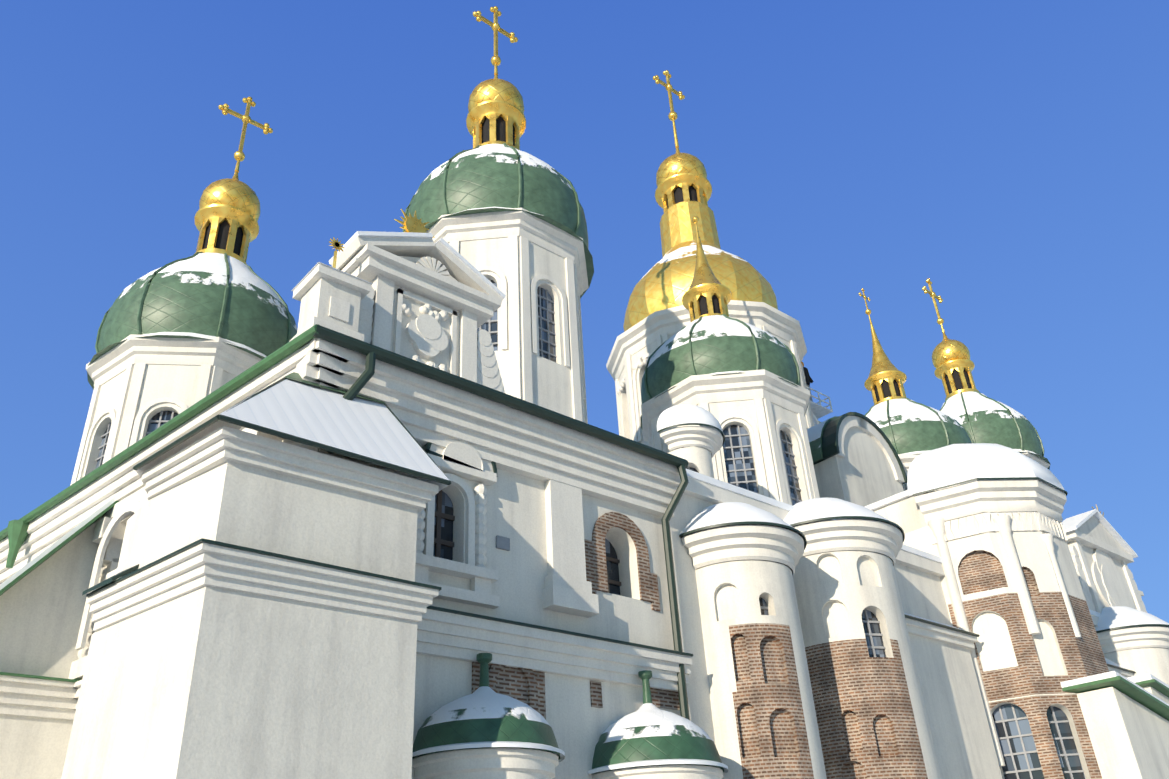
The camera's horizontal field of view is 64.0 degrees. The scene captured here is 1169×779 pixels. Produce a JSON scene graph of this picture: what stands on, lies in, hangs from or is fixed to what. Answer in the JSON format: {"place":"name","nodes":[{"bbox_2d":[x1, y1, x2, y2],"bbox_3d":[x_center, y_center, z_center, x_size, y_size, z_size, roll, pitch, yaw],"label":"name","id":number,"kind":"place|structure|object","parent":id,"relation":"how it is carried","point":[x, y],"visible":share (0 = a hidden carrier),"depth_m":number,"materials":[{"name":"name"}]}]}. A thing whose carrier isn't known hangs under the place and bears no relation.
{"place":"outdoors","nodes":[
{"label":"outdoors","id":0,"kind":"place"},
{"bbox_2d":[318,445,699,778],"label":"wall","id":1,"kind":"structure","parent":0,"point":[516,515],"depth_m":11.96,"materials":[{"name":"paint"}]},
{"bbox_2d":[0,0,1168,622],"label":"sky","id":2,"kind":"structure","parent":0,"point":[1011,157],"materials":[{"name":"blue"}]},
{"bbox_2d":[657,404,724,472],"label":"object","id":3,"kind":"object","parent":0,"point":[708,434],"visible":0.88,"depth_m":17.45,"materials":[{"name":"white paint"}]},
{"bbox_2d":[679,502,806,614],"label":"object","id":4,"kind":"object","parent":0,"point":[764,535],"visible":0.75,"depth_m":13.99,"materials":[{"name":"white paint"}]},
{"bbox_2d":[783,497,904,656],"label":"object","id":5,"kind":"object","parent":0,"point":[852,526],"visible":0.79,"depth_m":15.54,"materials":[{"name":"white paint"}]},
{"bbox_2d":[1105,658,1135,677],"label":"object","id":6,"kind":"structure","parent":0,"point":[1119,669],"depth_m":22.06,"materials":[{"name":"paint"}]},
{"bbox_2d":[1094,606,1168,653],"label":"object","id":7,"kind":"object","parent":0,"point":[1146,630],"visible":0.77,"depth_m":22.74,"materials":[{"name":"white paint"}]},
{"label":"snowy ground","id":8,"kind":"object","parent":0,"visible":0},
{"bbox_2d":[0,496,118,778],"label":"wall","id":9,"kind":"structure","parent":8,"relation":"on","point":[42,601],"depth_m":12.11,"materials":[{"name":"paint"}]},
{"bbox_2d":[0,324,346,679],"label":"cornice","id":10,"kind":"structure","parent":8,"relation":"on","point":[30,536],"depth_m":12.89,"materials":[{"name":"paint"}]},
{"bbox_2d":[61,372,450,778],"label":"buttress","id":11,"kind":"structure","parent":8,"relation":"on","point":[259,606],"depth_m":8.36,"materials":[{"name":"paint"}]},
{"bbox_2d":[412,653,564,778],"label":"dome","id":12,"kind":"structure","parent":8,"relation":"on","point":[500,728],"depth_m":9.63,"materials":[{"name":"paint"}]},
{"bbox_2d":[296,325,692,719],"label":"wall trim","id":13,"kind":"structure","parent":8,"relation":"on","point":[458,428],"depth_m":11.93,"materials":[{"name":"white paint"}]},
{"bbox_2d":[70,97,272,484],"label":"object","id":14,"kind":"object","parent":13,"relation":"on","point":[227,215],"visible":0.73,"depth_m":17.89,"materials":[{"name":"white paint"}]},
{"bbox_2d":[82,364,235,477],"bbox_3d":[-7.916,1.918,18.294,3.590,3.596,3.590,21,-38,-36],"label":"dome drum","id":15,"kind":"object","parent":14,"relation":"attached to","point":[179,382],"visible":0.12,"depth_m":17.55,"materials":[{"name":"white paint"}]},
{"bbox_2d":[87,252,296,389],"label":"dome","id":16,"kind":"structure","parent":14,"relation":"attached to","point":[240,304],"depth_m":18.47,"materials":[{"name":"green metal"}]},
{"bbox_2d":[289,209,505,392],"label":"pediment","id":17,"kind":"structure","parent":13,"relation":"on","point":[413,291],"depth_m":12.35,"materials":[{"name":"paint"}]},
{"bbox_2d":[588,670,727,778],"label":"dome","id":18,"kind":"structure","parent":8,"relation":"on","point":[649,735],"depth_m":11.13,"materials":[{"name":"paint"}]},
{"bbox_2d":[669,447,713,477],"bbox_3d":[1.842,5.292,15.927,0.905,8.758,1.952,21,-38,-36],"label":"turret","id":19,"kind":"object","parent":8,"relation":"on","point":[699,459],"visible":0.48,"depth_m":17.34,"materials":[{"name":"paint"}]},
{"bbox_2d":[696,560,826,778],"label":"apse","id":20,"kind":"structure","parent":8,"relation":"on","point":[765,724],"depth_m":13.18,"materials":[{"name":"paint"}]},
{"bbox_2d":[801,362,832,425],"bbox_3d":[9.560,6.122,32.602,1.152,12.318,9.362,-15,-32,19],"label":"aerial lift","id":21,"kind":"object","parent":8,"relation":"on","point":[818,411],"visible":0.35,"depth_m":31.83,"materials":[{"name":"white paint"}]},
{"bbox_2d":[793,551,940,778],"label":"apse","id":22,"kind":"structure","parent":8,"relation":"on","point":[872,718],"depth_m":14.58,"materials":[{"name":"paint"}]},
{"bbox_2d":[676,469,1137,745],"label":"wall","id":23,"kind":"structure","parent":8,"relation":"on","point":[919,573],"depth_m":15.95,"materials":[{"name":"paint"}]},
{"bbox_2d":[426,6,588,423],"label":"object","id":24,"kind":"object","parent":23,"relation":"on","point":[495,115],"visible":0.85,"depth_m":18.29,"materials":[{"name":"white paint"}]},
{"bbox_2d":[403,143,593,297],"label":"dome","id":25,"kind":"structure","parent":24,"relation":"attached to","point":[486,178],"depth_m":18.87,"materials":[{"name":"green metal"}]},
{"bbox_2d":[449,236,572,417],"bbox_3d":[-1.692,0.331,18.283,3.307,5.689,3.307,21,-38,-36],"label":"dome drum","id":26,"kind":"object","parent":24,"relation":"attached to","point":[551,386],"visible":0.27,"depth_m":17.75,"materials":[{"name":"white paint"}]},
{"bbox_2d":[606,70,813,441],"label":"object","id":27,"kind":"object","parent":23,"relation":"on","point":[681,178],"visible":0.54,"depth_m":27.98,"materials":[{"name":"white paint"}]},
{"bbox_2d":[623,202,777,331],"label":"dome","id":28,"kind":"structure","parent":27,"relation":"attached to","point":[665,282],"depth_m":28.98,"materials":[{"name":"gold metal"}]},
{"bbox_2d":[618,331,791,445],"bbox_3d":[4.101,3.283,27.111,5.524,8.808,5.524,21,-38,-36],"label":"dome drum","id":29,"kind":"object","parent":27,"relation":"attached to","point":[649,348],"visible":0.08,"depth_m":27.69,"materials":[{"name":"white paint"}]},
{"bbox_2d":[641,216,819,505],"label":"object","id":30,"kind":"object","parent":23,"relation":"on","point":[707,293],"visible":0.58,"depth_m":20.70,"materials":[{"name":"white paint"}]},
{"bbox_2d":[640,314,807,428],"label":"dome","id":31,"kind":"structure","parent":30,"relation":"attached to","point":[712,344],"depth_m":21.43,"materials":[{"name":"green metal"}]},
{"bbox_2d":[661,399,809,504],"bbox_3d":[3.458,2.756,21.176,3.413,3.849,3.413,21,-38,-36],"label":"dome drum","id":32,"kind":"object","parent":30,"relation":"attached to","point":[718,410],"visible":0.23,"depth_m":20.52,"materials":[{"name":"white paint"}]},
{"bbox_2d":[807,412,907,506],"bbox_3d":[5.120,4.384,25.662,3.236,5.349,7.200,21,-38,-36],"label":"arched gable","id":33,"kind":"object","parent":23,"relation":"on","point":[856,459],"visible":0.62,"depth_m":23.77,"materials":[{"name":"paint"}]},
{"bbox_2d":[858,288,989,512],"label":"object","id":34,"kind":"object","parent":23,"relation":"on","point":[885,380],"visible":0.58,"depth_m":28.67,"materials":[{"name":"gold metal"}]},
{"bbox_2d":[864,398,973,454],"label":"dome","id":35,"kind":"structure","parent":34,"relation":"attached to","point":[906,425],"depth_m":26.31,"materials":[{"name":"green metal"}]},
{"bbox_2d":[1062,505,1146,627],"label":"pediment","id":36,"kind":"structure","parent":23,"relation":"on","point":[1103,553],"depth_m":25.00,"materials":[{"name":"paint"}]},
{"bbox_2d":[904,613,1001,778],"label":"pier","id":37,"kind":"structure","parent":8,"relation":"on","point":[963,743],"depth_m":16.75,"materials":[{"name":"paint"}]},
{"bbox_2d":[903,443,1108,778],"bbox_3d":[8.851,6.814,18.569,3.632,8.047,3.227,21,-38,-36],"label":"apse","id":38,"kind":"structure","parent":8,"relation":"on","point":[1023,669],"depth_m":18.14,"materials":[{"name":"paint"}]},
{"bbox_2d":[1060,671,1168,778],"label":"porch","id":39,"kind":"object","parent":8,"relation":"on","point":[1126,721],"visible":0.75,"depth_m":16.96,"materials":[{"name":"paint"}]},
{"bbox_2d":[1104,648,1168,684],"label":"apse","id":40,"kind":"structure","parent":8,"relation":"on","point":[1152,661],"depth_m":22.50,"materials":[{"name":"paint"}]},
{"bbox_3d":[13.911,14.070,31.313,13.470,7.726,16.535,21,-38,-36],"label":"wall","id":41,"kind":"object","parent":8,"relation":"on","visible":0},
{"bbox_2d":[922,278,1049,467],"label":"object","id":42,"kind":"object","parent":41,"relation":"on","point":[953,364],"visible":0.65,"depth_m":34.16,"materials":[{"name":"gold metal"}]},
{"bbox_2d":[939,391,1049,468],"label":"dome","id":43,"kind":"structure","parent":42,"relation":"attached to","point":[979,417],"depth_m":31.42,"materials":[{"name":"green metal"}]}
]}

